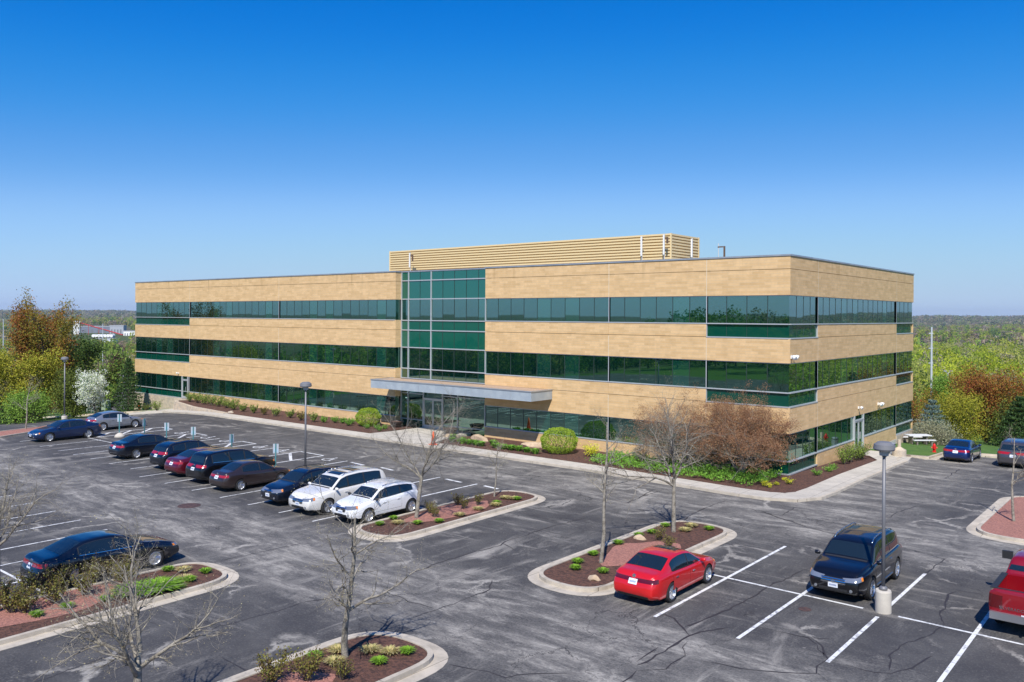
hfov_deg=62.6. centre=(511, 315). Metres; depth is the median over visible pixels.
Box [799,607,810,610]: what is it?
utility cover
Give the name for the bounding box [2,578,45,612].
barberry bush
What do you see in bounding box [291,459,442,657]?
bare tree
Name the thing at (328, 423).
planting bed
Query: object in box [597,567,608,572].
grass tuft
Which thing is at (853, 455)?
side shrub
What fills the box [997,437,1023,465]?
suv
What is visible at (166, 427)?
parking sign
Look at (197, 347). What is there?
window
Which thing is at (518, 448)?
hosta
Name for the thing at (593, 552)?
grass tuft
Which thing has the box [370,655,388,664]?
grass tuft
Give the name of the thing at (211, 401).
hedge shrub
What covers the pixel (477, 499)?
barberry bush
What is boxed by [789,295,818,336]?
window
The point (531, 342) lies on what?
office building
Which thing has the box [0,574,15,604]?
barberry bush
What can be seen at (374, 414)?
round shrub
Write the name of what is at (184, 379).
door
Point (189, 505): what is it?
manhole cover
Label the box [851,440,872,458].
side shrub
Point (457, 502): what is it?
barberry bush
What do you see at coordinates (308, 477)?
side window
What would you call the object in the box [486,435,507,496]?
bare tree
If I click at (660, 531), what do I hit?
barberry bush
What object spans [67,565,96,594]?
barberry bush
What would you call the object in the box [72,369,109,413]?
blossom tree
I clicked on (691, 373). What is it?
window
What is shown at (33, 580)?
barberry bush
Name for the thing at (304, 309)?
window
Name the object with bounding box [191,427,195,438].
parking sign
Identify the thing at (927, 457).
kerb
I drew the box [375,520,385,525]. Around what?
grass tuft
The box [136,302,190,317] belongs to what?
window
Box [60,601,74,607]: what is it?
grass tuft
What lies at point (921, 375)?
wood
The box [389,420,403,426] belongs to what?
planter bowl
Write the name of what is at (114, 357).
plum tree
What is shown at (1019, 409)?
spruce tree
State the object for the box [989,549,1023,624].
pickup truck
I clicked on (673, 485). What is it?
bare tree
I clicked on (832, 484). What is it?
sidewalk
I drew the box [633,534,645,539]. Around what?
boulder
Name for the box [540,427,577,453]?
round shrub
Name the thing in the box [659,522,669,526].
grass tuft
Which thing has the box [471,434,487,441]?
boulder
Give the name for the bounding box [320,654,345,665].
straw tuft
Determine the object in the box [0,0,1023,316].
sky
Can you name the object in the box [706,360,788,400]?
window
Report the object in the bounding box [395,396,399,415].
window
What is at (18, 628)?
parking island
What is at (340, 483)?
suv
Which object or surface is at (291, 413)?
hedge shrub
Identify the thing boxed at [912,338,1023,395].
wood
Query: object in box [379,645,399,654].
straw tuft
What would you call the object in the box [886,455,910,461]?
side walk
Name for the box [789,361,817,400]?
window
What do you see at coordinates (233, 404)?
hedge shrub
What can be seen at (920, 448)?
lawn
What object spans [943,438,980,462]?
sedan
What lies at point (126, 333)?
industrial shed
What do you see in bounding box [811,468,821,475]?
plant
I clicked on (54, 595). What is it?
barberry bush
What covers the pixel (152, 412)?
walk
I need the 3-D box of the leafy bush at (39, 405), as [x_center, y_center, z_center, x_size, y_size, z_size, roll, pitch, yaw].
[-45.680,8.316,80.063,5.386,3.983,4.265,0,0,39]
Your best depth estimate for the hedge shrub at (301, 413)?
75.10 m
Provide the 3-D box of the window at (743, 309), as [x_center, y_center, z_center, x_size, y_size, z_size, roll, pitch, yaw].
[14.514,0.041,52.168,5.380,2.610,0.170,0,0,39]
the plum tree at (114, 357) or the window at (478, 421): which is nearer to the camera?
the window at (478, 421)
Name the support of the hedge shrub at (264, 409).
on the planting bed at (328, 423)
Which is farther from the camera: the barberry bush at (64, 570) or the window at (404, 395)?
the window at (404, 395)
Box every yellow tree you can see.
[0,343,19,419]
[0,343,76,420]
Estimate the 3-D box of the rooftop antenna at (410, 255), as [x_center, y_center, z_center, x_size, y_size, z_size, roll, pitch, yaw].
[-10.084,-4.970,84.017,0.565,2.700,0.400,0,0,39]
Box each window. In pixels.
[135,337,188,354]
[135,372,189,391]
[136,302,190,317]
[189,301,279,318]
[189,339,279,360]
[189,377,277,402]
[278,299,395,319]
[278,342,395,367]
[278,385,394,415]
[301,473,311,482]
[312,470,324,480]
[374,488,385,499]
[386,485,399,495]
[395,347,400,367]
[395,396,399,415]
[396,299,400,319]
[399,484,411,491]
[402,300,407,319]
[402,348,407,367]
[402,368,406,376]
[402,393,406,417]
[409,299,429,319]
[409,348,429,368]
[409,369,429,378]
[409,394,422,419]
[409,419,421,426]
[431,370,484,382]
[432,299,484,320]
[432,349,484,372]
[444,397,456,425]
[458,395,484,398]
[458,398,484,429]
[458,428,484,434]
[484,405,608,440]
[485,297,609,322]
[485,351,609,381]
[608,296,707,323]
[608,356,705,388]
[608,417,706,451]
[705,426,787,462]
[706,295,788,335]
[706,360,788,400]
[788,427,817,461]
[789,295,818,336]
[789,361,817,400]
[816,297,896,324]
[816,352,896,388]
[816,416,853,452]
[864,405,895,436]
[895,301,912,323]
[895,351,912,374]
[895,401,912,425]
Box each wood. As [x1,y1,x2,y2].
[0,309,135,320]
[0,316,135,344]
[0,337,135,379]
[0,341,135,411]
[911,338,1023,427]
[912,314,1023,326]
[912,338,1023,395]
[913,323,1023,351]
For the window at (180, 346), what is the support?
in the office building
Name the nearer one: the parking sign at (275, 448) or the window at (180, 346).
the parking sign at (275, 448)
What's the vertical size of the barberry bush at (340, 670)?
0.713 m
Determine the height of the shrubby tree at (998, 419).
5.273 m
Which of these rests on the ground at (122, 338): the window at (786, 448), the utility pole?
the utility pole
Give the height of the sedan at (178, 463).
1.468 m
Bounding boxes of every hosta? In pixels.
[458,438,465,443]
[472,440,479,444]
[477,441,485,445]
[491,443,500,447]
[507,444,516,449]
[514,445,522,450]
[522,446,531,452]
[529,448,538,453]
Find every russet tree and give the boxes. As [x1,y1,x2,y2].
[4,287,84,419]
[943,361,1023,442]
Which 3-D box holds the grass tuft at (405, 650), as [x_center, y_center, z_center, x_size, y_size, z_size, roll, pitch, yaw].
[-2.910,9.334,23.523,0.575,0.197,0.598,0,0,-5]
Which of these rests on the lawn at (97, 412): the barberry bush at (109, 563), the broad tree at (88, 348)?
the broad tree at (88, 348)
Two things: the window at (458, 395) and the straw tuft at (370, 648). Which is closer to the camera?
the straw tuft at (370, 648)
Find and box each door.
[181,376,188,398]
[374,498,387,511]
[388,494,401,508]
[422,392,443,429]
[853,414,863,448]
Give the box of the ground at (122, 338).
[0,313,1023,442]
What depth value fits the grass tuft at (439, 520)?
38.42 m
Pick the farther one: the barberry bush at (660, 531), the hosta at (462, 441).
the hosta at (462, 441)
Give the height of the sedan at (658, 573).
1.448 m
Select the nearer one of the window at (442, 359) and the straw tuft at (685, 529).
the straw tuft at (685, 529)
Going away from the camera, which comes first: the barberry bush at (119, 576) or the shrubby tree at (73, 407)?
the barberry bush at (119, 576)
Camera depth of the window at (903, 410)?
69.56 m
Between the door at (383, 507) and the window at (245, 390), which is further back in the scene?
the window at (245, 390)
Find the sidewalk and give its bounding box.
[166,410,904,498]
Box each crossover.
[260,464,338,502]
[332,477,421,522]
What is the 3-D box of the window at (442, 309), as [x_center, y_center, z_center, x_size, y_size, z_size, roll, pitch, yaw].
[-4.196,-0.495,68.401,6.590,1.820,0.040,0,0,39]
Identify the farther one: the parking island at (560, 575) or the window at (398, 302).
the window at (398, 302)
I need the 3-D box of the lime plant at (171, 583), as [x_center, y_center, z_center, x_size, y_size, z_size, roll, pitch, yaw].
[-12.055,9.223,28.853,2.141,0.312,2.222,0,0,39]
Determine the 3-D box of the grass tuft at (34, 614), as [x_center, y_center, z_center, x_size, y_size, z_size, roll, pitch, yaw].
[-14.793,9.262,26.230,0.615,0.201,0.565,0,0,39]
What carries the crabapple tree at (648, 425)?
on the planting bed at (806, 478)
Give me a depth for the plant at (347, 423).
71.62 m
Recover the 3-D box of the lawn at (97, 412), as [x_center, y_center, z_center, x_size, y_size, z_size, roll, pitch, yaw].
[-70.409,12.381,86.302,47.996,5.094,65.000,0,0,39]
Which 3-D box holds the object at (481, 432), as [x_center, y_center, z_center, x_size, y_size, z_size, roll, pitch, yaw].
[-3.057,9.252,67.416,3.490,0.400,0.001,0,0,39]
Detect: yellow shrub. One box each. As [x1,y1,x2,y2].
[580,441,601,456]
[923,382,1000,442]
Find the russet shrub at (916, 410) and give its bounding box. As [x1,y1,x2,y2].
[911,386,940,432]
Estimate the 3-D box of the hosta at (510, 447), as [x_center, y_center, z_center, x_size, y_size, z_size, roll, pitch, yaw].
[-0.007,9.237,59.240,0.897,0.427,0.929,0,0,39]
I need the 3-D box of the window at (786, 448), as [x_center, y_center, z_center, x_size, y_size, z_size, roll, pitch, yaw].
[14.467,7.911,52.168,5.380,1.710,0.170,0,0,39]
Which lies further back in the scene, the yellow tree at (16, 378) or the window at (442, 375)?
the yellow tree at (16, 378)
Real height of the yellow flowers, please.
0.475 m
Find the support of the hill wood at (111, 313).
on the ground at (122, 338)
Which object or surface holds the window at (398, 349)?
in the office building
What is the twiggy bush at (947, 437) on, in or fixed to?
on the lawn at (920, 448)
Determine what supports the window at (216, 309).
in the office building
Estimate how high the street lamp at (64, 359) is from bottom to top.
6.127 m
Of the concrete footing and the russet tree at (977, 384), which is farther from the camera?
the russet tree at (977, 384)
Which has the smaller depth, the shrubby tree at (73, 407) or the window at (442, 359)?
the window at (442, 359)
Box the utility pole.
[928,327,932,409]
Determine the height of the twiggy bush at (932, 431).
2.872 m
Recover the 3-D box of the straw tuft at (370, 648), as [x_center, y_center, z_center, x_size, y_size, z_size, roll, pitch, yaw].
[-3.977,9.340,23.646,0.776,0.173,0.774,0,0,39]
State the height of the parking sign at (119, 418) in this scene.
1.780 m
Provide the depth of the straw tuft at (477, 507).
40.93 m
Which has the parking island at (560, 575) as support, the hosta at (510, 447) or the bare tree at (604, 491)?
the bare tree at (604, 491)
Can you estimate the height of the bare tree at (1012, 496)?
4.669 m
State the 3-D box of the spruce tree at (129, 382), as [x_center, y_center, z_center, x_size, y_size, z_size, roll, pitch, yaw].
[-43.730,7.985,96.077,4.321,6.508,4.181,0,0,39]
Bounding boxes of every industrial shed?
[81,326,109,332]
[109,325,126,333]
[123,331,134,335]
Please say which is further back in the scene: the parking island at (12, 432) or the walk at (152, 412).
the walk at (152, 412)
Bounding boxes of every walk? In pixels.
[128,409,189,414]
[368,427,470,442]
[865,450,891,459]
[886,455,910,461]
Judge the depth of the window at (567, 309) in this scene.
61.96 m
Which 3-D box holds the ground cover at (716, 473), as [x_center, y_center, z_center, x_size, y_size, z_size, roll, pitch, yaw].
[10.342,9.200,52.072,12.069,0.721,4.337,0,0,39]
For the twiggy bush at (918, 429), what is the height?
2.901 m
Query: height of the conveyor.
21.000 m
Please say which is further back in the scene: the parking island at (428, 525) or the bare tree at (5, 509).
the parking island at (428, 525)
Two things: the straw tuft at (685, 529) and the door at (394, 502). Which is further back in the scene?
the door at (394, 502)
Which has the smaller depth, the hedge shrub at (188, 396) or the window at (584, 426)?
the window at (584, 426)
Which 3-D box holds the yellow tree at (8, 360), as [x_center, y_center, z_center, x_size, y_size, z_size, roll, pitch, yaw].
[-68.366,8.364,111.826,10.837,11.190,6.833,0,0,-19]
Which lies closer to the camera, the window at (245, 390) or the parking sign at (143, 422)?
the parking sign at (143, 422)
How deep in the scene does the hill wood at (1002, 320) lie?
3155.92 m
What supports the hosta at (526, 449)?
on the planting bed at (806, 478)
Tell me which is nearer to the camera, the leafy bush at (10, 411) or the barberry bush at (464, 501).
the barberry bush at (464, 501)
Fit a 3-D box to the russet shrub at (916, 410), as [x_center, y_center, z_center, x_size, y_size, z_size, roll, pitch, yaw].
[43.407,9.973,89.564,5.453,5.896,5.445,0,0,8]
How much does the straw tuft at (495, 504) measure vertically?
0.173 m
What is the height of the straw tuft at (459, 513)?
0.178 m
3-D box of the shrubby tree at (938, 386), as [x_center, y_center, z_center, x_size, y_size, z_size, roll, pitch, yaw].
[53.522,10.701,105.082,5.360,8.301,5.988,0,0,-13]
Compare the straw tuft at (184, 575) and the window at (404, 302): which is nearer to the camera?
the straw tuft at (184, 575)
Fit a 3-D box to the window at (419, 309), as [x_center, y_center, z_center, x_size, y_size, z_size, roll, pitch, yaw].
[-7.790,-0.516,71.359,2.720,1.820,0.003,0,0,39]
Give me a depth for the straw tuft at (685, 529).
37.09 m
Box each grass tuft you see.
[29,609,46,616]
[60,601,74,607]
[99,595,114,601]
[161,565,174,571]
[184,575,196,581]
[198,567,212,573]
[306,650,323,657]
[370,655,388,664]
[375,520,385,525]
[399,645,415,654]
[412,520,422,524]
[433,518,443,522]
[569,563,580,569]
[571,557,582,563]
[587,550,598,555]
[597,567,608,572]
[613,539,623,544]
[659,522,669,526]
[705,525,714,529]
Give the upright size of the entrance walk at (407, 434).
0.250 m
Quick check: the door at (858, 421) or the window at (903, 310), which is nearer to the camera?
the door at (858, 421)
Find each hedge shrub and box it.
[185,391,192,401]
[192,392,204,402]
[196,392,209,403]
[204,394,219,405]
[213,394,224,406]
[220,397,234,407]
[227,397,239,409]
[238,403,247,411]
[249,403,257,412]
[260,406,268,414]
[271,407,281,415]
[285,407,295,417]
[296,411,304,419]
[308,412,317,421]
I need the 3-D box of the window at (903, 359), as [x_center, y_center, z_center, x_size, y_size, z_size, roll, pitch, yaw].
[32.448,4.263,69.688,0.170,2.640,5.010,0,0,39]
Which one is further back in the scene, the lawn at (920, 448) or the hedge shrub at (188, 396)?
the hedge shrub at (188, 396)
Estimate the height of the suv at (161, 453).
1.694 m
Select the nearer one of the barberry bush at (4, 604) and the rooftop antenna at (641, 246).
the barberry bush at (4, 604)
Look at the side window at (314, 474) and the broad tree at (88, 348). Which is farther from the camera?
the broad tree at (88, 348)
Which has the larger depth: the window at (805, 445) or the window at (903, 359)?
the window at (903, 359)
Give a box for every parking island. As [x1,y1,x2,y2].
[0,425,46,437]
[0,562,238,650]
[217,631,447,681]
[348,490,545,541]
[528,520,736,595]
[966,496,1023,544]
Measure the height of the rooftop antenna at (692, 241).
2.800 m
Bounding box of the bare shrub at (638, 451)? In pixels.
[632,425,651,460]
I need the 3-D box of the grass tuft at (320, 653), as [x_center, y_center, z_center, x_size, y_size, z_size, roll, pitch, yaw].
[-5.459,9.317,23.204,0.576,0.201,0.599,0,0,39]
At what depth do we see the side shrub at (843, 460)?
54.78 m
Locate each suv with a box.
[150,438,218,465]
[185,447,276,479]
[289,465,386,514]
[810,522,901,599]
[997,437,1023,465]
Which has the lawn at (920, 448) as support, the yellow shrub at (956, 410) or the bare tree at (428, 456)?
the yellow shrub at (956, 410)
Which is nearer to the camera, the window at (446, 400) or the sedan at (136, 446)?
the sedan at (136, 446)
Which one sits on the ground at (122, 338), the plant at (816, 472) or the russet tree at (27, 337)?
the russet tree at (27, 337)
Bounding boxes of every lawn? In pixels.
[49,408,172,415]
[868,439,999,455]
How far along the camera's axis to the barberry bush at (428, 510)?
40.13 m
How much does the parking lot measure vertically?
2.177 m
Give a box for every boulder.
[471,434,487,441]
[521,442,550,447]
[588,575,600,580]
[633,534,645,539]
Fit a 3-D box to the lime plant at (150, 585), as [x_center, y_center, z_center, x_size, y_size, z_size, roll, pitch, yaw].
[-12.678,9.217,28.447,2.166,0.317,2.191,0,0,39]
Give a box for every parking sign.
[117,414,121,432]
[142,418,145,432]
[164,423,168,437]
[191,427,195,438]
[229,434,233,446]
[273,444,278,465]
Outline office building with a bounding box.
[134,233,914,475]
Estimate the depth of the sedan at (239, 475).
46.03 m
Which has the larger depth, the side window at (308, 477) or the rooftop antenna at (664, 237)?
the rooftop antenna at (664, 237)
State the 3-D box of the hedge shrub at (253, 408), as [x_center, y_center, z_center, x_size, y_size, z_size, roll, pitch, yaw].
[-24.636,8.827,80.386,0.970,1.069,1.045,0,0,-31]
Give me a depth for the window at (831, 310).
59.90 m
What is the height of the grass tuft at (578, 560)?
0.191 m
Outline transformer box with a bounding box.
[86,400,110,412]
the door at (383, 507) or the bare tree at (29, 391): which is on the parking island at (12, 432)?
the bare tree at (29, 391)
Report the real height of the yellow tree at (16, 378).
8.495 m
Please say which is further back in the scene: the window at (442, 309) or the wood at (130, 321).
the wood at (130, 321)
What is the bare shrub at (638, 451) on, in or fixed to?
on the planting bed at (806, 478)
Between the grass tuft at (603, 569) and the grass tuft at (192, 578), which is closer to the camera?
the grass tuft at (192, 578)
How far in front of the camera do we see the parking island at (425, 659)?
22.87 m
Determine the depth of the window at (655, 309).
56.10 m
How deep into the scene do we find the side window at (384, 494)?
39.45 m
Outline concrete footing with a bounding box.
[114,433,124,437]
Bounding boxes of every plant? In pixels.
[109,577,166,596]
[136,574,187,593]
[320,415,327,422]
[330,416,338,422]
[342,419,352,425]
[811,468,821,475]
[822,466,833,471]
[828,463,838,469]
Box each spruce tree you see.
[0,398,10,423]
[107,358,146,412]
[913,399,954,439]
[985,396,1023,445]
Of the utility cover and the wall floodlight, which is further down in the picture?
the utility cover
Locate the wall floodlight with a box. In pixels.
[791,355,798,359]
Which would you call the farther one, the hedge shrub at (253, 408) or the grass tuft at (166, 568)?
the hedge shrub at (253, 408)
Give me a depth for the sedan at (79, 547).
30.26 m
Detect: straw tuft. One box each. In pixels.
[175,565,193,571]
[176,573,194,579]
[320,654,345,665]
[326,642,349,653]
[358,642,382,653]
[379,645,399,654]
[391,519,404,523]
[455,512,466,515]
[472,506,485,509]
[490,502,502,505]
[679,527,690,531]
[683,522,697,526]
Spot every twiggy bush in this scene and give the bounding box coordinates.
[908,414,940,441]
[919,413,956,445]
[920,418,966,445]
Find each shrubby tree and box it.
[43,364,111,417]
[103,351,130,402]
[924,370,955,422]
[977,391,1023,444]
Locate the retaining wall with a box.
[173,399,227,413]
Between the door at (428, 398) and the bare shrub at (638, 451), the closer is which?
the bare shrub at (638, 451)
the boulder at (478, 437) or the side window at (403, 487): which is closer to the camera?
the side window at (403, 487)
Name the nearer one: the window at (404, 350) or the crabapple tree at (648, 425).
the crabapple tree at (648, 425)
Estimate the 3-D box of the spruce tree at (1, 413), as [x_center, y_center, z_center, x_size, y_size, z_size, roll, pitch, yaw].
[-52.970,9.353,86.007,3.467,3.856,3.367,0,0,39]
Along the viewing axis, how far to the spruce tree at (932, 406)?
72.80 m
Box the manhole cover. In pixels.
[177,503,200,507]
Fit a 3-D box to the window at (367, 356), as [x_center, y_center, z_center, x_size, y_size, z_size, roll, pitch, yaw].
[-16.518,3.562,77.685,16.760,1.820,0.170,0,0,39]
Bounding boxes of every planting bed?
[179,400,410,432]
[440,436,875,492]
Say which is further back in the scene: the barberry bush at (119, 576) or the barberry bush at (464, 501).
the barberry bush at (464, 501)
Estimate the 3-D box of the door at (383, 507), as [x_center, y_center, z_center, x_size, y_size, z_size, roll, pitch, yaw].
[-6.100,8.821,39.256,0.081,0.527,0.828,0,0,39]
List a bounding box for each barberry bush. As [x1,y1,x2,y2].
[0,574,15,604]
[0,580,31,612]
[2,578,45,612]
[10,570,41,594]
[31,576,75,603]
[42,560,75,588]
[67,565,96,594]
[75,556,111,581]
[103,554,130,580]
[107,559,139,582]
[253,645,296,681]
[288,643,326,680]
[332,651,354,679]
[424,500,436,513]
[428,504,439,516]
[451,493,462,504]
[458,495,469,508]
[473,493,482,504]
[651,525,665,539]
[660,533,676,546]
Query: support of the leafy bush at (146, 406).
on the lawn at (97, 412)
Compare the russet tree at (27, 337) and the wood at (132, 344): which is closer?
the russet tree at (27, 337)
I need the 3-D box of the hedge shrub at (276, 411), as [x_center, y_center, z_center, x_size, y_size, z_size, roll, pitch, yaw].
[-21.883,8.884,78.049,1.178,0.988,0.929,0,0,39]
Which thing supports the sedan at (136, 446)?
on the parking lot
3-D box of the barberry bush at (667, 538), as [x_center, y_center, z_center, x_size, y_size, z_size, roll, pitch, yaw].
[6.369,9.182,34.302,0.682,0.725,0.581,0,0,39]
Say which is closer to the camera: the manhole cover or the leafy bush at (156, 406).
the manhole cover
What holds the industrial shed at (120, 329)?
on the ground at (122, 338)
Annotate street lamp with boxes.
[61,357,68,419]
[300,382,311,464]
[873,441,894,614]
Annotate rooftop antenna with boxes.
[409,253,412,270]
[640,236,643,255]
[663,234,667,258]
[691,238,693,257]
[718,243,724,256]
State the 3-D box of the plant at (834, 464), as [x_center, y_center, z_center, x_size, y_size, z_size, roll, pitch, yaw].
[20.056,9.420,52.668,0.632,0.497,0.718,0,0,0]
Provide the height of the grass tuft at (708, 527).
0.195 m
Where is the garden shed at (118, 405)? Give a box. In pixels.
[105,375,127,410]
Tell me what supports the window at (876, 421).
in the office building
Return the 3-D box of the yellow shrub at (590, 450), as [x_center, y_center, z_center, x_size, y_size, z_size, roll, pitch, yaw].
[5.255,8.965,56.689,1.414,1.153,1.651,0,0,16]
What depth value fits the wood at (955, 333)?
1161.93 m
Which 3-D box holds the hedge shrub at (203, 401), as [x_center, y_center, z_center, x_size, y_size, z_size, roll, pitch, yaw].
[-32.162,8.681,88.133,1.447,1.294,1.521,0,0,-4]
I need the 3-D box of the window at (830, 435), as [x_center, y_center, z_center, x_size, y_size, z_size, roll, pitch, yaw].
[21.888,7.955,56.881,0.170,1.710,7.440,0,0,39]
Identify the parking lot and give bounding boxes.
[0,413,1023,681]
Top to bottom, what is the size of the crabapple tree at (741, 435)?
6.837 m
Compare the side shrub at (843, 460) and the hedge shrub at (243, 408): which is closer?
the side shrub at (843, 460)
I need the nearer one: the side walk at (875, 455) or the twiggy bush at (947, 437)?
the side walk at (875, 455)
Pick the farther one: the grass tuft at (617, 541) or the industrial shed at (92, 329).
the industrial shed at (92, 329)
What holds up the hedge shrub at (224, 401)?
on the planting bed at (328, 423)
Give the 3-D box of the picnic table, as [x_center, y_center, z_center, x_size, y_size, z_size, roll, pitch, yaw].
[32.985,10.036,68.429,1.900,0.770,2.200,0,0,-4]
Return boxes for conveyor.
[81,323,122,334]
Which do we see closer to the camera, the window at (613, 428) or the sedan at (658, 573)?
the sedan at (658, 573)
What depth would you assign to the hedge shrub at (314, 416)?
74.03 m
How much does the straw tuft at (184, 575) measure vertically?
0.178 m
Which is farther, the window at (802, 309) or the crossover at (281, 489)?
the window at (802, 309)
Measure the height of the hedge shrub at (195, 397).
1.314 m
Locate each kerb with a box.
[43,410,154,417]
[163,411,907,501]
[896,452,996,459]
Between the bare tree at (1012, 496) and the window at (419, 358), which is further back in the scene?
the window at (419, 358)
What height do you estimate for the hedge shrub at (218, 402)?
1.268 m
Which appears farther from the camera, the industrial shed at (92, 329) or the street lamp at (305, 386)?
the industrial shed at (92, 329)
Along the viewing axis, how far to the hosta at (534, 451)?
57.65 m
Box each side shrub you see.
[835,446,854,463]
[839,443,859,461]
[847,441,867,460]
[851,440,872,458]
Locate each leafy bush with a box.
[0,388,42,424]
[6,385,56,422]
[142,402,150,410]
[149,400,163,410]
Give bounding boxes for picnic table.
[903,434,935,445]
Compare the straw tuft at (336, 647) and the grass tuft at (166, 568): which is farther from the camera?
the grass tuft at (166, 568)
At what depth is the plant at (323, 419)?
73.73 m
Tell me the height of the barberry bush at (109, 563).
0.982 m
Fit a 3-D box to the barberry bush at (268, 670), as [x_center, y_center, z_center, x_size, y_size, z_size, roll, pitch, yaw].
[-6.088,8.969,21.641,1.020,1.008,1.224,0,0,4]
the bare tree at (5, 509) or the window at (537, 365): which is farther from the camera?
the window at (537, 365)
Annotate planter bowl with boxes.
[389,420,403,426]
[444,427,457,433]
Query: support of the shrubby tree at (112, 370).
on the ground at (122, 338)
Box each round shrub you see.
[355,407,380,425]
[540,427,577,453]
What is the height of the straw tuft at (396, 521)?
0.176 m
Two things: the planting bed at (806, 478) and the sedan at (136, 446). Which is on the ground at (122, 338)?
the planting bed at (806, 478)
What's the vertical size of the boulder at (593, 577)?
0.201 m
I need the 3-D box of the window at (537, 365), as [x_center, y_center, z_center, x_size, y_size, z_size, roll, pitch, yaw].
[2.323,3.674,62.181,11.480,1.820,0.170,0,0,39]
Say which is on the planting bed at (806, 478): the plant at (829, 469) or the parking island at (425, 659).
the plant at (829, 469)
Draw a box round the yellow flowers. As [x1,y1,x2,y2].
[784,477,795,483]
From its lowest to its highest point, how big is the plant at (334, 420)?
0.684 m
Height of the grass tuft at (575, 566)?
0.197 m
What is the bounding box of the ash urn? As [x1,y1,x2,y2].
[892,439,905,456]
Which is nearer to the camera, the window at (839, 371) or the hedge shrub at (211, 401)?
the window at (839, 371)
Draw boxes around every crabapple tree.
[614,384,738,470]
[654,379,801,481]
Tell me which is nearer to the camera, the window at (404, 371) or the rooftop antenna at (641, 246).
the rooftop antenna at (641, 246)
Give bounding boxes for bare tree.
[0,450,90,545]
[8,375,43,428]
[15,497,244,681]
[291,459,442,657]
[353,367,486,517]
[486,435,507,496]
[577,404,647,562]
[586,375,729,531]
[1001,423,1023,520]
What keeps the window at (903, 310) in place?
in the office building
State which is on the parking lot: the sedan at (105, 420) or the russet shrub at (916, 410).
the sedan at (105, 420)
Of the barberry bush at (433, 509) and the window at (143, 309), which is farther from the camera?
the window at (143, 309)
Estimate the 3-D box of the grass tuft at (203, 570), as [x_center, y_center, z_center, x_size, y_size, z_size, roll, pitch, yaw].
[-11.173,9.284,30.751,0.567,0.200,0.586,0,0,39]
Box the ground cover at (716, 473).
[588,447,781,485]
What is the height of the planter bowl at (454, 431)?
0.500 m
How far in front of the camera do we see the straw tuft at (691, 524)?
37.94 m
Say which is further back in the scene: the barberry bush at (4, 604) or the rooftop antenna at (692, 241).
the rooftop antenna at (692, 241)
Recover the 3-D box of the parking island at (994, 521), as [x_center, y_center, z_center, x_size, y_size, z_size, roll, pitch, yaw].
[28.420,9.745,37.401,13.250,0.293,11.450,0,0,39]
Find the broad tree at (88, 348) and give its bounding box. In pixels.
[55,330,111,413]
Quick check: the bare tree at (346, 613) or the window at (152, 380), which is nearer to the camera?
the bare tree at (346, 613)
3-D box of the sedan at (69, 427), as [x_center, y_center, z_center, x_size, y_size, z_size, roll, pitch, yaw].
[-34.074,8.634,64.233,2.172,1.468,4.992,0,0,39]
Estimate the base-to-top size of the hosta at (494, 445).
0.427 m
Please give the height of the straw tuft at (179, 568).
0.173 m
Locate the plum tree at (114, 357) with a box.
[102,343,129,408]
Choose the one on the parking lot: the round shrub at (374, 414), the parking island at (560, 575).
the parking island at (560, 575)
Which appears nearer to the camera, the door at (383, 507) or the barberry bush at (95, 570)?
the barberry bush at (95, 570)
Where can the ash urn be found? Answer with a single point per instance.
(900, 451)
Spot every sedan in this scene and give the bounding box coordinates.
[20,530,178,585]
[27,418,101,441]
[85,411,143,430]
[108,433,175,458]
[164,447,213,473]
[209,459,290,490]
[614,545,715,601]
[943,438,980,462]
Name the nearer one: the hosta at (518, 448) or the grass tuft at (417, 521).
the grass tuft at (417, 521)
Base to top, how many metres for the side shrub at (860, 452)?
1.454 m

